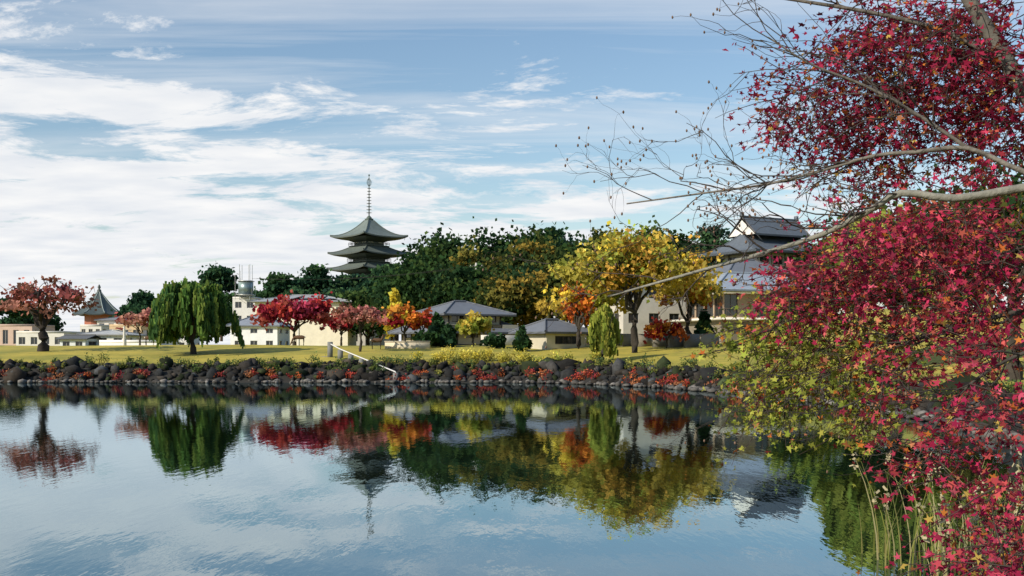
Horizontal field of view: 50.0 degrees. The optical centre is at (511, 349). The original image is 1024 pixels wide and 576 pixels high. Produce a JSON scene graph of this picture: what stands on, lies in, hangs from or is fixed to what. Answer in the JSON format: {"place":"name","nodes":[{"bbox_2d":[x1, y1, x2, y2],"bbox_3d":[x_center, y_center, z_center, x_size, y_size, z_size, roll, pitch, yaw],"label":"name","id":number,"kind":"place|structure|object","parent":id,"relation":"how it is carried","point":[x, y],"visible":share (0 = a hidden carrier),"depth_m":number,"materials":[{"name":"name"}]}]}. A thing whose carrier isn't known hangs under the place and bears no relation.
{"place":"outdoors","nodes":[
{"label":"outdoors","id":0,"kind":"place"},
{"bbox_2d":[0,383,1023,575],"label":"water","id":1,"kind":"structure","parent":0,"point":[325,479],"depth_m":20.31,"materials":[{"name":"blue liquid"}]},
{"bbox_2d":[482,0,1023,575],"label":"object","id":2,"kind":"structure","parent":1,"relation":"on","point":[1013,561],"depth_m":7.80,"materials":[{"name":"red plant"}]},
{"bbox_2d":[0,308,1023,427],"bbox_3d":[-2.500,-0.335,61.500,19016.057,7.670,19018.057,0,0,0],"label":"ground","id":3,"kind":"structure","parent":0,"point":[153,353],"depth_m":91.20,"materials":[{"name":"green plant"}]},
{"bbox_2d":[72,285,118,323],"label":"octagon hall","id":4,"kind":"structure","parent":3,"relation":"on","point":[92,314],"depth_m":445.49,"materials":[{"name":"grey tile"}]},
{"bbox_2d":[144,333,385,348],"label":"deer","id":5,"kind":"object","parent":3,"relation":"on","point":[374,340],"visible":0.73,"depth_m":107.82},
{"bbox_2d":[126,264,528,350],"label":"building","id":6,"kind":"structure","parent":3,"relation":"on","point":[245,287],"depth_m":233.70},
{"bbox_2d":[123,263,548,372],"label":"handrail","id":7,"kind":"object","parent":3,"relation":"on","point":[124,337],"visible":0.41,"depth_m":149.82,"materials":[{"name":"metal"}]},
{"bbox_2d":[326,174,407,345],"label":"pagoda","id":8,"kind":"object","parent":3,"relation":"on","point":[368,237],"visible":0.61,"depth_m":351.58,"materials":[{"name":"grey tile"}]},
{"bbox_2d":[0,221,804,379],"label":"walls","id":9,"kind":"structure","parent":3,"relation":"on","point":[315,335],"depth_m":121.77,"materials":[{"name":"beige paint"}]},
{"bbox_2d":[3,255,801,345],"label":"glass","id":10,"kind":"object","parent":9,"relation":"attached to","point":[557,339],"visible":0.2,"depth_m":120.86,"materials":[{"name":"grey glass"}]},
{"bbox_2d":[55,212,811,339],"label":"roofs","id":11,"kind":"structure","parent":9,"relation":"on","point":[767,237],"depth_m":121.73,"materials":[{"name":"grey tile"}]},
{"bbox_2d":[0,128,1023,431],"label":"foliage","id":12,"kind":"object","parent":3,"relation":"on","point":[510,284],"visible":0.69,"depth_m":100.78,"materials":[{"name":"green plant"}]},
{"bbox_2d":[0,356,1023,451],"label":"rocks","id":13,"kind":"object","parent":3,"relation":"on","point":[563,369],"visible":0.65,"depth_m":82.33,"materials":[{"name":"grey stone"}]},
{"bbox_2d":[0,184,1023,400],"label":"trees","id":14,"kind":"object","parent":3,"relation":"on","point":[41,322],"visible":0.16,"depth_m":94.87,"materials":[{"name":"brown plant"}]},
{"bbox_2d":[401,217,810,344],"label":"timber","id":15,"kind":"object","parent":3,"relation":"on","point":[715,263],"visible":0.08,"depth_m":119.13,"materials":[{"name":"brown wood"}]},
{"bbox_2d":[0,0,1023,344],"label":"sky","id":16,"kind":"structure","parent":0,"point":[145,144],"materials":[{"name":"blue"}]}
]}

